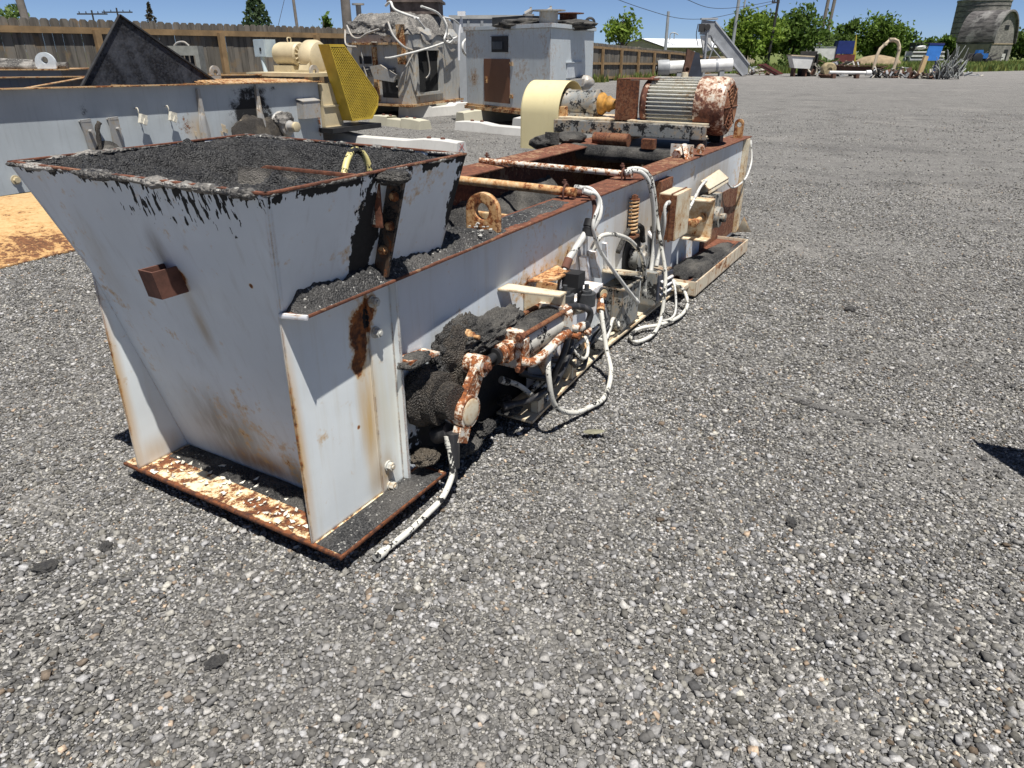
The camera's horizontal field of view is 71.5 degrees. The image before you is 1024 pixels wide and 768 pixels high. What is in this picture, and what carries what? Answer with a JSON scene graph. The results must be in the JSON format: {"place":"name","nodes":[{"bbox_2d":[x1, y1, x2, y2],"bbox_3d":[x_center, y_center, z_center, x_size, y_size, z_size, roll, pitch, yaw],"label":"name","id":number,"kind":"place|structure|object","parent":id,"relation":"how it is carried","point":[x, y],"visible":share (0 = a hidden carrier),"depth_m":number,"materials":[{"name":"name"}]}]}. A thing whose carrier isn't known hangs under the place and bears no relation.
{"place":"outdoors","nodes":[
{"label":"outdoors","id":0,"kind":"place"},
{"bbox_2d":[0,71,1023,767],"bbox_3d":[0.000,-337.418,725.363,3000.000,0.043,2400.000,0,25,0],"label":"ground","id":1,"kind":"structure","parent":0,"point":[846,97],"depth_m":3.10,"materials":[{"name":"grey gravel"}]},
{"bbox_2d":[0,3,29,57],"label":"leafy tree","id":2,"kind":"object","parent":1,"relation":"on","point":[8,11],"visible":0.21,"depth_m":35.33,"materials":[{"name":"green plant"}]},
{"bbox_2d":[15,0,28,18],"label":"utility pole","id":3,"kind":"object","parent":1,"relation":"on","point":[22,9],"visible":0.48,"depth_m":26.49,"materials":[{"name":"grey wood"}]},
{"bbox_2d":[0,192,75,268],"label":"trough cover","id":4,"kind":"object","parent":1,"relation":"on","point":[29,230],"visible":0.44,"depth_m":6.37,"materials":[{"name":"orange metal"}]},
{"bbox_2d":[0,52,88,77],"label":"steel bin","id":5,"kind":"object","parent":1,"relation":"on","point":[37,66],"visible":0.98,"depth_m":11.94,"materials":[{"name":"white metal"}]},
{"bbox_2d":[30,558,59,574],"bbox_3d":[-1.602,0.629,2.446,0.088,0.048,0.062,-10,26,-33],"label":"asphalt clod","id":6,"kind":"object","parent":1,"relation":"on","point":[49,565],"visible":1,"depth_m":2.43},
{"bbox_2d":[98,540,112,552],"bbox_3d":[-1.460,0.586,2.557,0.047,0.038,0.070,-11,21,-22],"label":"asphalt clod","id":7,"kind":"object","parent":1,"relation":"on","point":[107,545],"visible":0.96,"depth_m":2.54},
{"bbox_2d":[144,1,156,23],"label":"pine tree","id":8,"kind":"object","parent":1,"relation":"on","point":[149,16],"visible":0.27,"depth_m":53.21,"materials":[{"name":"green plant"}]},
{"bbox_2d":[0,16,346,82],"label":"wood fence","id":9,"kind":"object","parent":1,"relation":"on","point":[51,36],"visible":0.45,"depth_m":17.61,"materials":[{"name":"brown wood"}]},
{"bbox_2d":[168,41,206,72],"bbox_3d":[-6.809,-6.299,15.130,0.640,1.794,0.350,-1,25,-3],"label":"slotted stand","id":10,"kind":"object","parent":1,"relation":"on","point":[191,51],"visible":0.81,"depth_m":14.71,"materials":[{"name":"grey metal"}]},
{"bbox_2d":[0,37,380,195],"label":"grey conveyor","id":11,"kind":"object","parent":1,"relation":"on","point":[41,116],"visible":0.75,"depth_m":10.50,"materials":[{"name":"metal"}]},
{"bbox_2d":[80,14,214,85],"bbox_3d":[-5.575,-4.968,10.653,0.480,0.975,2.400,14,28,27],"label":"chute plate","id":12,"kind":"object","parent":11,"relation":"on","point":[130,52],"visible":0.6,"depth_m":10.40,"materials":[{"name":"black metal"}]},
{"bbox_2d":[203,654,227,670],"bbox_3d":[-0.859,0.809,2.065,0.067,0.039,0.050,-9,27,-18],"label":"asphalt clod","id":13,"kind":"object","parent":1,"relation":"on","point":[213,662],"visible":1,"depth_m":2.05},
{"bbox_2d":[241,0,272,26],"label":"pine tree","id":14,"kind":"object","parent":1,"relation":"on","point":[254,12],"visible":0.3,"depth_m":39.65,"materials":[{"name":"green plant"}]},
{"bbox_2d":[292,0,298,27],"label":"utility pole","id":15,"kind":"object","parent":1,"relation":"on","point":[295,12],"visible":0.48,"depth_m":53.20,"materials":[{"name":"grey wood"}]},
{"bbox_2d":[318,11,332,28],"bbox_3d":[-9.321,-16.918,36.053,1.336,3.519,1.905,-20,32,-37],"label":"leafy tree","id":16,"kind":"object","parent":1,"relation":"on","point":[326,22],"visible":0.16,"depth_m":35.53,"materials":[{"name":"green plant"}]},
{"bbox_2d":[340,0,351,27],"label":"utility pole","id":17,"kind":"object","parent":1,"relation":"on","point":[346,10],"depth_m":22.43,"materials":[{"name":"grey wood"}]},
{"bbox_2d":[5,72,752,561],"bbox_3d":[0.113,-1.177,4.659,2.173,1.505,5.758,14,28,27],"label":"hopper conveyor","id":18,"kind":"object","parent":1,"relation":"on","point":[337,350],"visible":1,"depth_m":2.73,"materials":[{"name":"grey metal"}]},
{"bbox_2d":[323,132,466,152],"bbox_3d":[-2.299,-4.432,12.976,3.434,0.276,0.320,15,29,29],"label":"concrete sleeper","id":19,"kind":"object","parent":1,"relation":"on","point":[441,143],"visible":0.56,"depth_m":12.64,"materials":[{"name":"white concrete"}]},
{"bbox_2d":[369,114,431,129],"bbox_3d":[-2.650,-6.161,16.686,0.360,0.266,2.089,-21,32,-37],"label":"concrete sleeper","id":20,"kind":"object","parent":1,"relation":"on","point":[407,122],"visible":0.96,"depth_m":16.36,"materials":[{"name":"beige concrete"}]},
{"bbox_2d":[375,102,446,112],"bbox_3d":[-3.300,-8.394,21.355,0.400,0.356,3.406,20,31,36],"label":"concrete sleeper","id":21,"kind":"object","parent":1,"relation":"on","point":[385,108],"visible":0.02,"depth_m":20.82,"materials":[{"name":"grey concrete"}]},
{"bbox_2d":[398,101,475,117],"bbox_3d":[-2.000,-7.558,19.566,0.440,0.356,2.587,20,32,37],"label":"concrete sleeper","id":22,"kind":"object","parent":1,"relation":"on","point":[452,108],"visible":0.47,"depth_m":19.18,"materials":[{"name":"white concrete"}]},
{"bbox_2d":[344,0,465,106],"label":"crusted tower","id":23,"kind":"structure","parent":22,"relation":"on","point":[403,53],"depth_m":18.47,"materials":[{"name":"metal"}]},
{"bbox_2d":[449,15,522,101],"bbox_3d":[-0.598,-10.530,23.227,2.580,2.600,2.080,1,25,3],"label":"grey container","id":24,"kind":"object","parent":1,"relation":"on","point":[475,20],"visible":0.16,"depth_m":21.94,"materials":[{"name":"grey metal"}]},
{"bbox_2d":[455,119,520,135],"bbox_3d":[0.060,-5.384,15.035,3.315,0.256,0.340,21,32,37],"label":"concrete sleeper","id":25,"kind":"object","parent":1,"relation":"on","point":[472,125],"visible":0.52,"depth_m":15.38,"materials":[{"name":"white concrete"}]},
{"bbox_2d":[456,109,520,121],"bbox_3d":[-0.075,-6.912,18.184,0.340,0.356,3.359,23,33,39],"label":"concrete sleeper","id":26,"kind":"object","parent":1,"relation":"on","point":[479,115],"visible":0.41,"depth_m":17.44,"materials":[{"name":"beige concrete"}]},
{"bbox_2d":[457,6,597,114],"bbox_3d":[0.340,-7.984,17.545,3.164,2.200,5.525,-16,30,-31],"label":"steel cabinet","id":27,"kind":"object","parent":26,"relation":"on","point":[509,59],"visible":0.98,"depth_m":16.18,"materials":[{"name":"grey metal"}]},
{"bbox_2d":[512,116,520,125],"bbox_3d":[1.060,-6.202,16.667,0.340,0.356,3.010,19,31,34],"label":"concrete sleeper","id":28,"kind":"object","parent":1,"relation":"on","point":[516,121],"depth_m":15.61,"materials":[{"name":"white concrete"}]},
{"bbox_2d":[583,429,604,433],"bbox_3d":[0.375,0.218,3.259,0.103,0.008,0.044,-2,25,-5],"label":"dry leaf","id":29,"kind":"object","parent":1,"relation":"on","point":[594,431],"visible":1,"depth_m":3.25,"materials":[{"name":"beige plant"}]},
{"bbox_2d":[600,6,643,45],"bbox_3d":[8.501,-26.512,55.042,2.805,4.812,3.236,22,33,39],"label":"leafy tree","id":30,"kind":"object","parent":1,"relation":"on","point":[622,30],"visible":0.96,"depth_m":54.42,"materials":[{"name":"green plant"}]},
{"bbox_2d":[593,71,675,82],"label":"grass","id":31,"kind":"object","parent":1,"relation":"on","point":[600,79],"visible":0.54,"depth_m":42.61,"materials":[{"name":"green plant"}]},
{"bbox_2d":[592,43,718,80],"bbox_3d":[9.312,-21.064,46.737,0.238,2.353,26.793,16,29,30],"label":"wood fence","id":32,"kind":"object","parent":1,"relation":"on","point":[610,60],"visible":0.45,"depth_m":43.74,"materials":[{"name":"brown wood"}]},
{"bbox_2d":[656,58,732,76],"bbox_3d":[12.094,-21.057,47.414,5.036,1.180,1.000,1,25,3],"label":"white pipe","id":33,"kind":"object","parent":1,"relation":"on","point":[668,67],"visible":0.82,"depth_m":47.06,"materials":[{"name":"white metal"}]},
{"bbox_2d":[694,18,749,75],"bbox_3d":[14.614,-23.413,49.548,3.946,3.680,1.000,3,25,5],"label":"conveyor elevator","id":34,"kind":"object","parent":1,"relation":"on","point":[714,33],"visible":0.93,"depth_m":49.22,"materials":[{"name":"grey metal"}]},
{"bbox_2d":[736,66,769,74],"bbox_3d":[17.726,-22.934,52.313,2.802,1.074,1.293,0,25,0],"label":"scrap heap","id":35,"kind":"object","parent":1,"relation":"on","point":[752,71],"visible":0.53,"depth_m":52.29,"materials":[{"name":"white metal"}]},
{"bbox_2d":[758,64,782,74],"bbox_3d":[18.650,-22.713,51.404,1.900,0.800,0.430,0,25,0],"label":"red panel","id":36,"kind":"object","parent":1,"relation":"on","point":[770,69],"visible":1,"depth_m":51.26,"materials":[{"name":"red metal"}]},
{"bbox_2d":[786,516,796,527],"bbox_3d":[1.049,0.521,2.672,0.041,0.035,0.064,9,21,19],"label":"asphalt clod","id":37,"kind":"object","parent":1,"relation":"on","point":[791,522],"visible":1,"depth_m":2.65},
{"bbox_2d":[786,55,814,76],"bbox_3d":[19.900,-22.071,49.347,1.600,1.380,1.000,0,25,0],"label":"white hopper bin","id":38,"kind":"object","parent":1,"relation":"on","point":[800,61],"visible":1,"depth_m":48.90,"materials":[{"name":"white metal"}]},
{"bbox_2d":[795,51,818,75],"bbox_3d":[20.746,-22.514,50.034,1.300,1.600,0.700,-2,25,-4],"label":"black panel","id":39,"kind":"object","parent":1,"relation":"on","point":[810,53],"visible":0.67,"depth_m":49.83,"materials":[{"name":"black metal"}]},
{"bbox_2d":[818,62,835,77],"bbox_3d":[20.756,-20.580,46.764,1.146,0.999,0.848,0,25,0],"label":"steel coil","id":40,"kind":"object","parent":1,"relation":"on","point":[826,68],"visible":0.67,"depth_m":46.47,"materials":[{"name":"beige metal"}]},
{"bbox_2d":[801,60,858,76],"bbox_3d":[22.330,-21.904,49.715,3.963,1.339,1.529,0,25,0],"label":"scrap heap","id":41,"kind":"object","parent":1,"relation":"on","point":[813,71],"visible":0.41,"depth_m":49.48,"materials":[{"name":"metal"}]},
{"bbox_2d":[791,397,877,425],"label":"asphalt ridge","id":42,"kind":"structure","parent":1,"relation":"on","point":[828,409],"depth_m":3.47,"materials":[{"name":"grey asphalt"}]},
{"bbox_2d":[844,306,855,312],"bbox_3d":[2.298,-0.508,4.840,0.091,0.049,0.064,-7,25,-28],"label":"asphalt clod","id":43,"kind":"object","parent":1,"relation":"on","point":[850,308],"visible":0.99,"depth_m":4.82,"materials":[{"name":"grey asphalt"}]},
{"bbox_2d":[829,70,871,78],"bbox_3d":[21.850,-20.025,46.016,2.702,0.496,0.400,0,25,1],"label":"white tube","id":44,"kind":"object","parent":1,"relation":"on","point":[855,73],"visible":1,"depth_m":45.89,"materials":[{"name":"white plastic"}]},
{"bbox_2d":[821,64,882,71],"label":"rusty beam","id":45,"kind":"structure","parent":1,"relation":"on","point":[853,67],"depth_m":47.75,"materials":[{"name":"brown metal"}]},
{"bbox_2d":[870,66,911,77],"bbox_3d":[25.089,-20.503,46.907,3.041,0.855,1.538,0,25,0],"label":"scrap heap","id":46,"kind":"object","parent":1,"relation":"on","point":[878,72],"visible":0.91,"depth_m":46.64,"materials":[{"name":"metal"}]},
{"bbox_2d":[872,38,900,71],"bbox_3d":[24.875,-21.712,47.213,1.850,2.264,0.570,0,25,0],"label":"steel hoop","id":47,"kind":"object","parent":46,"relation":"on","point":[895,40],"visible":0.93,"depth_m":46.89,"materials":[{"name":"beige metal"}]},
{"bbox_2d":[914,55,928,78],"bbox_3d":[26.350,-20.368,45.727,1.000,1.360,0.700,0,25,0],"label":"cream post","id":48,"kind":"object","parent":1,"relation":"on","point":[922,65],"visible":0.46,"depth_m":45.65,"materials":[{"name":"beige wood"}]},
{"bbox_2d":[907,70,937,78],"bbox_3d":[26.368,-19.760,45.578,1.971,0.737,1.196,0,25,0],"label":"scrap heap","id":49,"kind":"object","parent":1,"relation":"on","point":[918,75],"visible":0.86,"depth_m":45.41,"materials":[{"name":"metal"}]},
{"bbox_2d":[923,43,944,71],"bbox_3d":[32.321,-25.020,54.733,1.480,2.160,0.350,-3,25,-5],"label":"blue tarp board","id":50,"kind":"object","parent":1,"relation":"on","point":[934,51],"visible":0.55,"depth_m":54.47,"materials":[{"name":"blue plastic"}]},
{"bbox_2d":[913,69,982,75],"bbox_3d":[31.000,-21.976,50.451,4.790,0.713,1.927,0,25,0],"label":"scrap heap","id":51,"kind":"object","parent":1,"relation":"on","point":[964,74],"visible":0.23,"depth_m":49.97,"materials":[{"name":"grey metal"}]},
{"bbox_2d":[930,43,968,79],"bbox_3d":[27.312,-20.014,44.171,2.212,2.078,1.190,0,25,0],"label":"metal tangle","id":52,"kind":"object","parent":1,"relation":"on","point":[944,72],"visible":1,"depth_m":44.20,"materials":[{"name":"grey metal"}]},
{"bbox_2d":[0,0,1023,51],"label":"sky","id":53,"kind":"structure","parent":0,"point":[931,17],"materials":[{"name":"blue"}]},
{"bbox_2d":[27,52,1023,73],"bbox_3d":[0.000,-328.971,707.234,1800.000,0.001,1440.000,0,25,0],"label":"grass field","id":54,"kind":"structure","parent":0,"point":[773,59],"depth_m":170.59,"materials":[{"name":"green plant"}]},
{"bbox_2d":[77,10,107,19],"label":"utility pole","id":55,"kind":"object","parent":54,"relation":"on","point":[91,13],"visible":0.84,"depth_m":70.97,"materials":[{"name":"grey wood"}]},
{"bbox_2d":[102,8,132,14],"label":"utility pole","id":56,"kind":"object","parent":54,"relation":"on","point":[117,12],"visible":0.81,"depth_m":79.81,"materials":[{"name":"grey wood"}]},
{"bbox_2d":[664,11,669,49],"bbox_3d":[13.650,-30.263,63.124,0.320,4.950,0.320,0,25,0],"label":"utility pole","id":57,"kind":"object","parent":54,"relation":"on","point":[666,31],"visible":0.66,"depth_m":62.64,"materials":[{"name":"grey wood"}]},
{"bbox_2d":[624,32,754,63],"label":"warehouse","id":58,"kind":"structure","parent":54,"relation":"on","point":[682,45],"depth_m":73.38,"materials":[{"name":"beige metal"}]},
{"bbox_2d":[732,0,739,43],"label":"utility pole","id":59,"kind":"object","parent":54,"relation":"on","point":[735,22],"visible":0.48,"depth_m":64.13,"materials":[{"name":"grey wood"}]},
{"bbox_2d":[720,2,785,64],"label":"leafy tree","id":60,"kind":"object","parent":54,"relation":"on","point":[750,33],"visible":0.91,"depth_m":66.46,"materials":[{"name":"green plant"}]},
{"bbox_2d":[755,10,791,59],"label":"leafy tree","id":61,"kind":"object","parent":54,"relation":"on","point":[776,47],"visible":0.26,"depth_m":68.28,"materials":[{"name":"green plant"}]},
{"bbox_2d":[767,0,779,64],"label":"utility pole","id":62,"kind":"object","parent":54,"relation":"on","point":[773,30],"visible":0.88,"depth_m":66.03,"materials":[{"name":"wood"}]},
{"bbox_2d":[620,0,773,18],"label":"power wire","id":63,"kind":"object","parent":62,"relation":"attached to","point":[683,18],"visible":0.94,"depth_m":61.03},
{"bbox_2d":[761,53,841,67],"bbox_3d":[25.827,-28.592,63.451,7.236,1.861,2.348,0,25,0],"label":"hedge shrub","id":64,"kind":"object","parent":54,"relation":"on","point":[785,60],"visible":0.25,"depth_m":63.34,"materials":[{"name":"green plant"}]},
{"bbox_2d":[771,0,841,62],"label":"leafy tree","id":65,"kind":"object","parent":54,"relation":"on","point":[799,23],"visible":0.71,"depth_m":68.64,"materials":[{"name":"green plant"}]},
{"bbox_2d":[788,29,841,64],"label":"leafy tree","id":66,"kind":"object","parent":54,"relation":"on","point":[831,42],"visible":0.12,"depth_m":73.06,"materials":[{"name":"green plant"}]},
{"bbox_2d":[818,0,829,44],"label":"utility pole","id":67,"kind":"object","parent":54,"relation":"on","point":[826,9],"visible":0.36,"depth_m":75.25,"materials":[{"name":"grey wood"}]},
{"bbox_2d":[688,0,776,8],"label":"power wire","id":68,"kind":"object","parent":67,"relation":"attached to","point":[726,8],"visible":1,"depth_m":61.22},
{"bbox_2d":[828,0,835,29],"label":"utility pole","id":69,"kind":"object","parent":54,"relation":"on","point":[832,8],"visible":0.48,"depth_m":75.67,"materials":[{"name":"grey wood"}]},
{"bbox_2d":[810,41,854,64],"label":"box truck","id":70,"kind":"object","parent":54,"relation":"on","point":[843,51],"visible":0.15,"depth_m":71.90,"materials":[{"name":"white metal"}]},
{"bbox_2d":[833,17,862,49],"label":"leafy tree","id":71,"kind":"object","parent":54,"relation":"on","point":[846,31],"visible":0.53,"depth_m":80.82,"materials":[{"name":"green plant"}]},
{"bbox_2d":[853,33,860,64],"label":"yellow boom","id":72,"kind":"object","parent":54,"relation":"on","point":[854,52],"visible":0.46,"depth_m":72.48,"materials":[{"name":"yellow metal"}]},
{"bbox_2d":[711,59,1023,73],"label":"field weeds","id":73,"kind":"object","parent":54,"relation":"on","point":[996,65],"visible":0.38,"depth_m":63.37,"materials":[{"name":"green plant"}]},
{"bbox_2d":[856,55,900,64],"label":"dirt mound","id":74,"kind":"object","parent":54,"relation":"on","point":[883,59],"visible":0.3,"depth_m":75.53,"materials":[{"name":"beige soil"}]},
{"bbox_2d":[857,35,903,57],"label":"leafy tree","id":75,"kind":"object","parent":54,"relation":"on","point":[894,47],"visible":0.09,"depth_m":99.81,"materials":[{"name":"green plant"}]},
{"bbox_2d":[855,8,915,59],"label":"leafy tree","id":76,"kind":"object","parent":54,"relation":"on","point":[878,30],"visible":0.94,"depth_m":80.89,"materials":[{"name":"green plant"}]},
{"bbox_2d":[899,24,938,56],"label":"leafy tree","id":77,"kind":"object","parent":54,"relation":"on","point":[906,46],"visible":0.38,"depth_m":125.08,"materials":[{"name":"green plant"}]},
{"bbox_2d":[902,43,944,62],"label":"pontoon boat","id":78,"kind":"object","parent":54,"relation":"on","point":[912,55],"visible":0.62,"depth_m":97.35,"materials":[{"name":"white metal"}]},
{"bbox_2d":[925,33,956,58],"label":"leafy tree","id":79,"kind":"object","parent":54,"relation":"on","point":[949,41],"visible":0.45,"depth_m":126.59,"materials":[{"name":"green plant"}]},
{"bbox_2d":[944,0,1012,59],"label":"stave silo","id":80,"kind":"object","parent":54,"relation":"on","point":[964,9],"visible":0.35,"depth_m":130.71,"materials":[{"name":"grey concrete"}]},
{"bbox_2d":[964,50,1002,63],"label":"blue tractor","id":81,"kind":"object","parent":54,"relation":"on","point":[979,55],"visible":0.65,"depth_m":90.48,"materials":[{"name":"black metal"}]},
{"bbox_2d":[1009,26,1023,59],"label":"leafy tree","id":82,"kind":"object","parent":54,"relation":"on","point":[1017,49],"visible":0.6,"depth_m":143.61,"materials":[{"name":"green plant"}]},
{"bbox_2d":[682,49,701,76],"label":"rusty column","id":83,"kind":"structure","parent":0,"point":[692,65],"depth_m":45.59,"materials":[{"name":"metal"}]},
{"bbox_2d":[953,9,1018,60],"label":"old barn","id":84,"kind":"structure","parent":0,"point":[993,32],"depth_m":120.92,"materials":[{"name":"grey wood"}]}
]}

